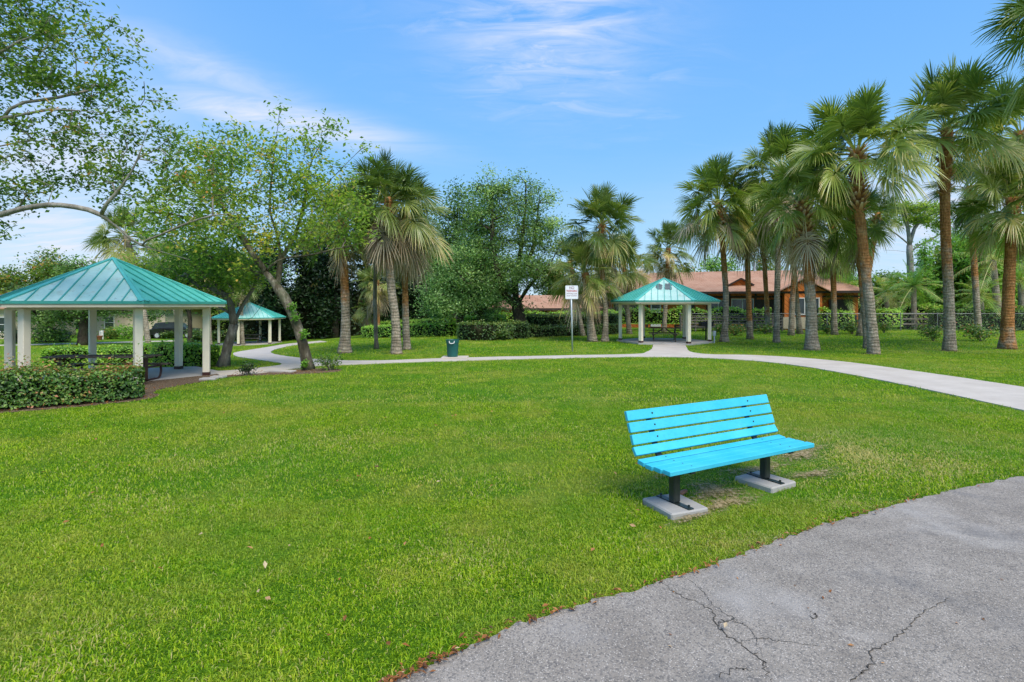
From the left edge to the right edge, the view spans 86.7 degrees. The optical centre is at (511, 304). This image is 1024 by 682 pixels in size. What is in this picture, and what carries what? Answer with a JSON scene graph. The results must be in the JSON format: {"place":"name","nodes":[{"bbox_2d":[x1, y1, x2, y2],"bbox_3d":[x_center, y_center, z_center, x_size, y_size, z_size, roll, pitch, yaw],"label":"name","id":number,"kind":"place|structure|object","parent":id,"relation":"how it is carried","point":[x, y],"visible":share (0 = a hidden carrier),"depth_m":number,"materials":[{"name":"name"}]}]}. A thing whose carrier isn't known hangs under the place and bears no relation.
{"place":"outdoors","nodes":[
{"label":"outdoors","id":0,"kind":"place"},
{"bbox_2d":[0,310,1023,681],"bbox_3d":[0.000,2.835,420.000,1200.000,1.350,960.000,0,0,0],"label":"lawn","id":1,"kind":"structure","parent":0,"point":[760,498],"depth_m":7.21,"materials":[{"name":"green plant"}]},
{"bbox_2d":[0,258,32,294],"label":"background tree","id":2,"kind":"object","parent":1,"relation":"on","point":[7,278],"visible":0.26,"depth_m":59.78,"materials":[{"name":"green plant"}]},
{"bbox_2d":[0,290,75,338],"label":"beige house","id":3,"kind":"structure","parent":1,"relation":"on","point":[2,319],"depth_m":56.44,"materials":[{"name":"paint"}]},
{"bbox_2d":[13,245,67,321],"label":"background tree","id":4,"kind":"object","parent":1,"relation":"on","point":[33,275],"visible":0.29,"depth_m":60.91,"materials":[{"name":"green plant"}]},
{"bbox_2d":[36,254,118,329],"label":"background tree","id":5,"kind":"object","parent":1,"relation":"on","point":[63,269],"visible":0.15,"depth_m":57.33,"materials":[{"name":"green plant"}]},
{"bbox_2d":[1,276,183,344],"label":"lawn oak","id":6,"kind":"object","parent":1,"relation":"on","point":[45,318],"visible":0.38,"depth_m":47.02,"materials":[{"name":"green plant"}]},
{"bbox_2d":[39,341,152,367],"bbox_3d":[-17.659,2.017,23.196,2.168,1.144,3.960,0,0,43],"label":"hedge","id":7,"kind":"object","parent":1,"relation":"on","point":[68,350],"visible":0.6,"depth_m":22.63,"materials":[{"name":"green plant"}]},
{"bbox_2d":[97,325,122,339],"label":"shrub","id":8,"kind":"object","parent":1,"relation":"on","point":[109,332],"visible":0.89,"depth_m":55.76,"materials":[{"name":"green plant"}]},
{"bbox_2d":[0,257,226,383],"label":"picnic pavilion","id":9,"kind":"structure","parent":1,"relation":"on","point":[112,283],"depth_m":15.21,"materials":[{"name":"metal"}]},
{"bbox_2d":[41,354,171,380],"bbox_3d":[-11.812,1.847,15.650,2.959,0.774,1.845,0,0,0],"label":"picnic table","id":10,"kind":"object","parent":9,"relation":"on","point":[146,357],"visible":0.41,"depth_m":15.68,"materials":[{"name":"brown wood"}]},
{"bbox_2d":[78,203,163,347],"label":"cabbage palm","id":11,"kind":"object","parent":1,"relation":"on","point":[94,240],"visible":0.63,"depth_m":37.32,"materials":[{"name":"green plant"}]},
{"bbox_2d":[114,323,152,338],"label":"shrub","id":12,"kind":"object","parent":1,"relation":"on","point":[129,333],"visible":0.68,"depth_m":55.69,"materials":[{"name":"green plant"}]},
{"bbox_2d":[76,297,231,331],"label":"thicket","id":13,"kind":"object","parent":1,"relation":"on","point":[214,326],"visible":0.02,"depth_m":69.97,"materials":[{"name":"green plant"}]},
{"bbox_2d":[97,308,211,335],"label":"beige house","id":14,"kind":"structure","parent":1,"relation":"on","point":[196,320],"depth_m":62.00,"materials":[{"name":"paint"}]},
{"bbox_2d":[0,369,341,412],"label":"mulch bed","id":15,"kind":"object","parent":1,"relation":"on","point":[162,384],"visible":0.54,"depth_m":14.43,"materials":[{"name":"soil"}]},
{"bbox_2d":[0,343,144,410],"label":"hedge","id":16,"kind":"object","parent":15,"relation":"on","point":[52,387],"visible":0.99,"depth_m":11.77,"materials":[{"name":"green plant"}]},
{"bbox_2d":[0,0,283,259],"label":"leafy shade tree","id":17,"kind":"object","parent":15,"relation":"on","point":[33,73],"visible":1,"depth_m":12.34,"materials":[{"name":"green plant"}]},
{"bbox_2d":[110,96,383,369],"bbox_3d":[-8.669,-2.379,18.270,8.800,9.273,4.152,0,0,0],"label":"leaning tree","id":18,"kind":"object","parent":15,"relation":"on","point":[308,192],"visible":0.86,"depth_m":17.95,"materials":[{"name":"green plant"}]},
{"bbox_2d":[308,350,351,370],"bbox_3d":[-6.023,1.871,18.139,1.340,0.710,1.233,0,0,0],"label":"shrub","id":19,"kind":"object","parent":15,"relation":"on","point":[325,362],"visible":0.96,"depth_m":18.07,"materials":[{"name":"green plant"}]},
{"bbox_2d":[149,322,199,338],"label":"parked car","id":20,"kind":"object","parent":1,"relation":"on","point":[156,329],"visible":0.45,"depth_m":56.75,"materials":[{"name":"black paint"}]},
{"bbox_2d":[148,337,220,366],"bbox_3d":[-12.450,1.816,20.737,2.779,1.165,1.495,0,0,16],"label":"hedge","id":21,"kind":"object","parent":1,"relation":"on","point":[192,354],"visible":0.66,"depth_m":20.34,"materials":[{"name":"green plant"}]},
{"bbox_2d":[115,234,301,366],"bbox_3d":[-11.298,-0.238,20.368,6.074,5.166,4.036,0,0,16],"label":"forked tree","id":22,"kind":"object","parent":1,"relation":"on","point":[223,293],"visible":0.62,"depth_m":19.94,"materials":[{"name":"green plant"}]},
{"bbox_2d":[212,329,256,341],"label":"hedge","id":23,"kind":"object","parent":1,"relation":"on","point":[222,335],"visible":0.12,"depth_m":52.11,"materials":[{"name":"green plant"}]},
{"bbox_2d":[211,303,285,345],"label":"picnic pavilion","id":24,"kind":"structure","parent":1,"relation":"on","point":[262,313],"depth_m":47.82,"materials":[{"name":"metal"}]},
{"bbox_2d":[241,228,308,340],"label":"background tree","id":25,"kind":"object","parent":1,"relation":"on","point":[271,301],"visible":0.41,"depth_m":51.54,"materials":[{"name":"green plant"}]},
{"bbox_2d":[276,230,325,339],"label":"background tree","id":26,"kind":"object","parent":1,"relation":"on","point":[300,261],"visible":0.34,"depth_m":53.97,"materials":[{"name":"green plant"}]},
{"bbox_2d":[297,215,370,338],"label":"background tree","id":27,"kind":"object","parent":1,"relation":"on","point":[331,319],"visible":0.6,"depth_m":52.40,"materials":[{"name":"green plant"}]},
{"bbox_2d":[296,176,378,353],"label":"cabbage palm","id":28,"kind":"object","parent":1,"relation":"on","point":[341,264],"visible":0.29,"depth_m":25.46,"materials":[{"name":"green plant"}]},
{"bbox_2d":[235,273,482,339],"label":"thicket","id":29,"kind":"object","parent":1,"relation":"on","point":[355,329],"visible":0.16,"depth_m":54.79,"materials":[{"name":"green plant"}]},
{"bbox_2d":[342,183,382,348],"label":"thin sapling","id":30,"kind":"object","parent":1,"relation":"on","point":[376,344],"visible":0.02,"depth_m":27.67,"materials":[{"name":"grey plant"}]},
{"bbox_2d":[347,229,383,295],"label":"background tree","id":31,"kind":"object","parent":1,"relation":"on","point":[358,276],"visible":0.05,"depth_m":55.97,"materials":[{"name":"green plant"}]},
{"bbox_2d":[351,295,382,329],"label":"shrub","id":32,"kind":"object","parent":1,"relation":"on","point":[368,319],"visible":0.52,"depth_m":48.55,"materials":[{"name":"green plant"}]},
{"bbox_2d":[352,263,400,324],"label":"cabbage palm","id":33,"kind":"object","parent":1,"relation":"on","point":[382,297],"visible":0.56,"depth_m":46.87,"materials":[{"name":"green plant"}]},
{"bbox_2d":[333,147,445,354],"bbox_3d":[-5.296,-2.340,24.191,4.336,9.275,4.620,0,0,37],"label":"cabbage palm","id":34,"kind":"object","parent":1,"relation":"on","point":[392,235],"visible":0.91,"depth_m":23.71,"materials":[{"name":"green plant"}]},
{"bbox_2d":[368,258,423,321],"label":"background tree","id":35,"kind":"object","parent":1,"relation":"on","point":[399,302],"visible":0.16,"depth_m":54.37,"materials":[{"name":"green plant"}]},
{"bbox_2d":[350,161,453,349],"bbox_3d":[-5.489,-2.428,26.697,5.068,9.470,5.007,0,0,-21],"label":"cabbage palm","id":36,"kind":"object","parent":1,"relation":"on","point":[404,275],"visible":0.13,"depth_m":26.44,"materials":[{"name":"green plant"}]},
{"bbox_2d":[359,319,458,337],"bbox_3d":[-8.261,1.889,41.160,10.618,1.691,2.460,0,0,39],"label":"hedge","id":37,"kind":"object","parent":1,"relation":"on","point":[420,328],"visible":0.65,"depth_m":39.16,"materials":[{"name":"green plant"}]},
{"bbox_2d":[380,316,455,324],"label":"hedge","id":38,"kind":"object","parent":1,"relation":"on","point":[422,320],"visible":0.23,"depth_m":45.91,"materials":[{"name":"green plant"}]},
{"bbox_2d":[409,244,446,319],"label":"background tree","id":39,"kind":"object","parent":1,"relation":"on","point":[421,316],"visible":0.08,"depth_m":56.20,"materials":[{"name":"green plant"}]},
{"bbox_2d":[415,175,493,327],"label":"oak","id":40,"kind":"object","parent":1,"relation":"on","point":[456,215],"visible":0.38,"depth_m":45.38,"materials":[{"name":"green plant"}]},
{"bbox_2d":[441,356,468,358],"bbox_3d":[-2.303,2.131,21.957,1.050,0.090,0.750,0,0,0],"label":"concrete pad","id":41,"kind":"object","parent":1,"relation":"on","point":[458,357],"visible":0.68,"depth_m":21.59,"materials":[{"name":"grey concrete"}]},
{"bbox_2d":[446,339,458,356],"bbox_3d":[-2.403,1.740,21.887,0.540,0.690,0.580,0,0,0],"label":"rubbish bin","id":42,"kind":"object","parent":41,"relation":"on","point":[452,347],"visible":1,"depth_m":21.71,"materials":[{"name":"green plastic"}]},
{"bbox_2d":[409,227,533,330],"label":"spreading oak","id":43,"kind":"object","parent":1,"relation":"on","point":[453,292],"visible":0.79,"depth_m":37.53,"materials":[{"name":"green plant"}]},
{"bbox_2d":[455,319,530,340],"bbox_3d":[-1.149,1.533,34.337,4.782,1.302,2.791,0,0,-36],"label":"hedge","id":44,"kind":"object","parent":1,"relation":"on","point":[482,331],"visible":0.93,"depth_m":33.29,"materials":[{"name":"green plant"}]},
{"bbox_2d":[445,161,573,323],"bbox_3d":[-0.111,-3.873,37.500,9.314,12.082,8.489,0,0,0],"label":"oak","id":45,"kind":"object","parent":1,"relation":"on","point":[537,267],"visible":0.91,"depth_m":37.48,"materials":[{"name":"green plant"}]},
{"bbox_2d":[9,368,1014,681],"bbox_3d":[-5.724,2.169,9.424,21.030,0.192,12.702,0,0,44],"label":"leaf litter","id":46,"kind":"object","parent":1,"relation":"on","point":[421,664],"visible":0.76,"depth_m":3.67,"materials":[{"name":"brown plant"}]},
{"bbox_2d":[488,295,615,321],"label":"wing building","id":47,"kind":"structure","parent":1,"relation":"on","point":[537,300],"depth_m":51.83,"materials":[{"name":"brown"}]},
{"bbox_2d":[499,309,611,321],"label":"hedge","id":48,"kind":"object","parent":1,"relation":"on","point":[510,316],"visible":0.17,"depth_m":46.43,"materials":[{"name":"green plant"}]},
{"bbox_2d":[538,236,594,335],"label":"cabbage palm","id":49,"kind":"object","parent":1,"relation":"on","point":[581,326],"visible":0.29,"depth_m":37.65,"materials":[{"name":"green plant"}]},
{"bbox_2d":[565,285,577,351],"bbox_3d":[2.770,0.677,25.192,0.590,3.167,0.093,0,0,0],"label":"no trespassing sign","id":50,"kind":"object","parent":1,"relation":"on","point":[571,292],"visible":0.99,"depth_m":25.15,"materials":[{"name":"metal"}]},
{"bbox_2d":[525,311,618,326],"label":"hedge","id":51,"kind":"object","parent":1,"relation":"on","point":[531,319],"visible":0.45,"depth_m":41.04,"materials":[{"name":"green plant"}]},
{"bbox_2d":[526,322,618,336],"bbox_3d":[4.445,1.675,38.151,8.348,1.018,1.445,0,0,-32],"label":"hedge","id":52,"kind":"object","parent":1,"relation":"on","point":[547,330],"visible":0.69,"depth_m":37.09,"materials":[{"name":"green plant"}]},
{"bbox_2d":[547,238,625,341],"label":"cabbage palm","id":53,"kind":"object","parent":1,"relation":"on","point":[585,299],"visible":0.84,"depth_m":31.86,"materials":[{"name":"green plant"}]},
{"bbox_2d":[558,181,645,341],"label":"cabbage palm","id":54,"kind":"object","parent":1,"relation":"on","point":[604,206],"visible":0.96,"depth_m":31.43,"materials":[{"name":"green plant"}]},
{"bbox_2d":[590,228,659,333],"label":"cabbage palm","id":55,"kind":"object","parent":1,"relation":"on","point":[627,282],"visible":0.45,"depth_m":39.69,"materials":[{"name":"green plant"}]},
{"bbox_2d":[610,278,719,344],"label":"picnic pavilion","id":56,"kind":"structure","parent":1,"relation":"on","point":[664,291],"depth_m":30.14,"materials":[{"name":"metal"}]},
{"bbox_2d":[642,219,695,331],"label":"cabbage palm","id":57,"kind":"object","parent":1,"relation":"on","point":[667,269],"visible":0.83,"depth_m":43.03,"materials":[{"name":"green plant"}]},
{"bbox_2d":[643,494,707,519],"bbox_3d":[1.724,2.150,5.754,0.470,0.110,0.500,0,0,-22],"label":"concrete pad","id":58,"kind":"object","parent":1,"relation":"on","point":[671,511],"visible":0.5,"depth_m":5.64,"materials":[{"name":"grey concrete"}]},
{"bbox_2d":[624,394,813,509],"bbox_3d":[2.430,1.632,6.260,2.370,0.936,0.712,0,0,-29],"label":"park bench","id":59,"kind":"object","parent":58,"relation":"on","point":[673,466],"visible":1,"depth_m":6.23,"materials":[{"name":"paint"}]},
{"bbox_2d":[608,305,771,324],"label":"hedge","id":60,"kind":"object","parent":1,"relation":"on","point":[652,316],"visible":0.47,"depth_m":45.51,"materials":[{"name":"green plant"}]},
{"bbox_2d":[669,151,764,341],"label":"cabbage palm","id":61,"kind":"object","parent":1,"relation":"on","point":[713,177],"visible":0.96,"depth_m":31.20,"materials":[{"name":"green plant"}]},
{"bbox_2d":[693,254,742,271],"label":"background tree","id":62,"kind":"object","parent":1,"relation":"on","point":[710,267],"visible":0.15,"depth_m":65.49,"materials":[{"name":"green plant"}]},
{"bbox_2d":[596,263,859,329],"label":"park building","id":63,"kind":"structure","parent":1,"relation":"on","point":[709,283],"depth_m":49.11,"materials":[{"name":"brown"}]},
{"bbox_2d":[674,315,782,330],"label":"access ramp","id":64,"kind":"structure","parent":1,"relation":"on","point":[695,326],"depth_m":44.44,"materials":[{"name":"grey wood"}]},
{"bbox_2d":[655,444,842,524],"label":"worn turf","id":65,"kind":"structure","parent":1,"relation":"on","point":[716,488],"depth_m":6.32,"materials":[{"name":"brown soil"}]},
{"bbox_2d":[710,175,790,339],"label":"cabbage palm","id":66,"kind":"object","parent":1,"relation":"on","point":[749,324],"visible":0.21,"depth_m":33.79,"materials":[{"name":"green plant"}]},
{"bbox_2d":[731,203,787,332],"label":"cabbage palm","id":67,"kind":"object","parent":1,"relation":"on","point":[766,300],"visible":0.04,"depth_m":42.47,"materials":[{"name":"green plant"}]},
{"bbox_2d":[735,471,795,492],"bbox_3d":[3.054,2.150,6.547,0.470,0.110,0.500,0,0,-30],"label":"concrete pad","id":68,"kind":"object","parent":1,"relation":"on","point":[762,484],"visible":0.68,"depth_m":6.43,"materials":[{"name":"grey concrete"}]},
{"bbox_2d":[726,120,842,342],"bbox_3d":[15.306,-4.300,31.117,6.007,13.124,6.476,0,0,-40],"label":"cabbage palm","id":69,"kind":"object","parent":1,"relation":"on","point":[778,143],"visible":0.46,"depth_m":30.92,"materials":[{"name":"green plant"}]},
{"bbox_2d":[754,176,815,333],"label":"cabbage palm","id":70,"kind":"object","parent":1,"relation":"on","point":[799,329],"visible":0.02,"depth_m":40.25,"materials":[{"name":"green plant"}]},
{"bbox_2d":[763,194,827,335],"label":"cabbage palm","id":71,"kind":"object","parent":1,"relation":"on","point":[791,328],"visible":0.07,"depth_m":38.28,"materials":[{"name":"green plant"}]},
{"bbox_2d":[742,150,880,350],"bbox_3d":[14.028,-2.712,25.847,5.724,9.965,6.067,0,0,0],"label":"cabbage palm","id":72,"kind":"object","parent":1,"relation":"on","point":[806,243],"visible":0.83,"depth_m":25.77,"materials":[{"name":"green plant"}]},
{"bbox_2d":[818,306,855,329],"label":"hedge","id":73,"kind":"object","parent":1,"relation":"on","point":[844,317],"visible":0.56,"depth_m":45.42,"materials":[{"name":"green plant"}]},
{"bbox_2d":[812,204,879,334],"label":"cabbage palm","id":74,"kind":"object","parent":1,"relation":"on","point":[834,323],"visible":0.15,"depth_m":38.88,"materials":[{"name":"green plant"}]},
{"bbox_2d":[680,313,1023,330],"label":"chain link fence","id":75,"kind":"object","parent":1,"relation":"on","point":[876,313],"visible":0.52,"depth_m":44.98,"materials":[{"name":"metal"}]},
{"bbox_2d":[822,267,882,312],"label":"feather palm","id":76,"kind":"object","parent":1,"relation":"on","point":[847,281],"visible":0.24,"depth_m":46.69,"materials":[{"name":"green plant"}]},
{"bbox_2d":[812,179,906,348],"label":"cabbage palm","id":77,"kind":"object","parent":1,"relation":"on","point":[879,235],"visible":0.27,"depth_m":26.85,"materials":[{"name":"green plant"}]},
{"bbox_2d":[785,79,948,354],"bbox_3d":[15.287,-3.784,23.865,5.991,12.134,6.011,0,0,29],"label":"cabbage palm","id":78,"kind":"object","parent":1,"relation":"on","point":[861,118],"visible":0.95,"depth_m":23.11,"materials":[{"name":"green plant"}]},
{"bbox_2d":[855,190,906,335],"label":"cabbage palm","id":79,"kind":"object","parent":1,"relation":"on","point":[879,220],"visible":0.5,"depth_m":37.50,"materials":[{"name":"green plant"}]},
{"bbox_2d":[858,272,908,327],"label":"feather palm","id":80,"kind":"object","parent":1,"relation":"on","point":[887,303],"visible":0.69,"depth_m":51.77,"materials":[{"name":"green plant"}]},
{"bbox_2d":[858,267,910,293],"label":"background tree","id":81,"kind":"object","parent":1,"relation":"on","point":[881,275],"visible":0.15,"depth_m":59.37,"materials":[{"name":"green plant"}]},
{"bbox_2d":[876,307,903,326],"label":"hedge","id":82,"kind":"object","parent":1,"relation":"on","point":[890,318],"visible":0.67,"depth_m":45.75,"materials":[{"name":"green plant"}]},
{"bbox_2d":[868,197,953,280],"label":"umbrella tree","id":83,"kind":"object","parent":1,"relation":"on","point":[922,210],"visible":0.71,"depth_m":74.65,"materials":[{"name":"green plant"}]},
{"bbox_2d":[877,259,955,329],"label":"feather palm","id":84,"kind":"object","parent":1,"relation":"on","point":[914,287],"visible":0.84,"depth_m":47.91,"materials":[{"name":"green plant"}]},
{"bbox_2d":[907,239,942,308],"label":"vine covered trunk","id":85,"kind":"object","parent":1,"relation":"on","point":[924,258],"visible":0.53,"depth_m":49.83,"materials":[{"name":"green plant"}]},
{"bbox_2d":[911,323,942,340],"bbox_3d":[25.221,1.595,32.818,1.719,1.219,1.992,0,0,40],"label":"shrub","id":86,"kind":"object","parent":1,"relation":"on","point":[930,333],"visible":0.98,"depth_m":32.62,"materials":[{"name":"green plant"}]},
{"bbox_2d":[843,276,1017,314],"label":"thicket","id":87,"kind":"object","parent":1,"relation":"on","point":[879,303],"visible":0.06,"depth_m":57.05,"materials":[{"name":"green plant"}]},
{"bbox_2d":[862,54,1023,351],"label":"cabbage palm","id":88,"kind":"object","parent":1,"relation":"on","point":[953,90],"visible":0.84,"depth_m":24.66,"materials":[{"name":"green plant"}]},
{"bbox_2d":[920,237,970,307],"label":"background tree","id":89,"kind":"object","parent":1,"relation":"on","point":[939,290],"visible":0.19,"depth_m":54.35,"materials":[{"name":"green plant"}]},
{"bbox_2d":[896,302,1023,328],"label":"hedge","id":90,"kind":"object","parent":1,"relation":"on","point":[908,310],"visible":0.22,"depth_m":48.53,"materials":[{"name":"green plant"}]},
{"bbox_2d":[919,153,1001,337],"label":"cabbage palm","id":91,"kind":"object","parent":1,"relation":"on","point":[975,289],"visible":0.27,"depth_m":35.40,"materials":[{"name":"green plant"}]},
{"bbox_2d":[927,307,1023,330],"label":"hedge","id":92,"kind":"object","parent":1,"relation":"on","point":[995,321],"visible":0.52,"depth_m":45.51,"materials":[{"name":"green plant"}]},
{"bbox_2d":[932,219,1023,307],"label":"background tree","id":93,"kind":"object","parent":1,"relation":"on","point":[967,271],"visible":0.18,"depth_m":52.39,"materials":[{"name":"green plant"}]},
{"bbox_2d":[939,72,1023,220],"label":"cabbage palm","id":94,"kind":"object","parent":1,"relation":"on","point":[1017,134],"visible":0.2,"depth_m":28.02,"materials":[{"name":"green plant"}]},
{"bbox_2d":[939,238,1023,323],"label":"feather palm","id":95,"kind":"object","parent":1,"relation":"on","point":[992,264],"visible":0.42,"depth_m":46.86,"materials":[{"name":"green plant"}]},
{"bbox_2d":[955,275,1016,317],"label":"feather palm","id":96,"kind":"object","parent":1,"relation":"on","point":[982,295],"visible":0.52,"depth_m":46.37,"materials":[{"name":"green plant"}]},
{"bbox_2d":[956,320,1016,340],"bbox_3d":[27.795,1.558,32.019,2.566,1.296,2.898,0,0,-9],"label":"shrub","id":97,"kind":"object","parent":1,"relation":"on","point":[974,332],"visible":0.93,"depth_m":32.23,"materials":[{"name":"green plant"}]},
{"bbox_2d":[950,153,1023,349],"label":"cabbage palm","id":98,"kind":"object","parent":1,"relation":"on","point":[1009,216],"visible":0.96,"depth_m":26.54,"materials":[{"name":"green plant"}]},
{"bbox_2d":[971,0,1023,137],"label":"cabbage palm","id":99,"kind":"object","parent":1,"relation":"on","point":[1016,12],"visible":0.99,"depth_m":22.43,"materials":[{"name":"green plant"}]},
{"bbox_2d":[979,257,1023,310],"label":"feather palm","id":100,"kind":"object","parent":1,"relation":"on","point":[1020,292],"visible":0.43,"depth_m":47.85,"materials":[{"name":"green plant"}]},
{"bbox_2d":[0,0,1023,297],"label":"sky","id":101,"kind":"structure","parent":0,"point":[629,95],"materials":[{"name":"blue"}]},
{"bbox_2d":[215,341,996,370],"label":"bare soil","id":102,"kind":"structure","parent":0,"point":[402,353],"depth_m":18.51,"materials":[{"name":"brown soil"}]},
{"bbox_2d":[227,277,262,345],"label":"tree","id":103,"kind":"object","parent":102,"relation":"on","point":[242,322],"visible":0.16,"depth_m":46.56,"materials":[{"name":"green plant"}]},
{"bbox_2d":[215,341,1023,410],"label":"footpath","id":104,"kind":"structure","parent":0,"point":[1004,395],"depth_m":18.79,"materials":[{"name":"concrete"}]},
{"bbox_2d":[393,476,1023,681],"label":"asphalt path","id":105,"kind":"structure","parent":0,"point":[961,550],"depth_m":3.73,"materials":[{"name":"grey asphalt"}]},
{"bbox_2d":[664,579,946,680],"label":"asphalt cracks","id":106,"kind":"object","parent":105,"relation":"on","point":[867,665],"visible":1,"depth_m":3.48,"materials":[{"name":"grey asphalt"}]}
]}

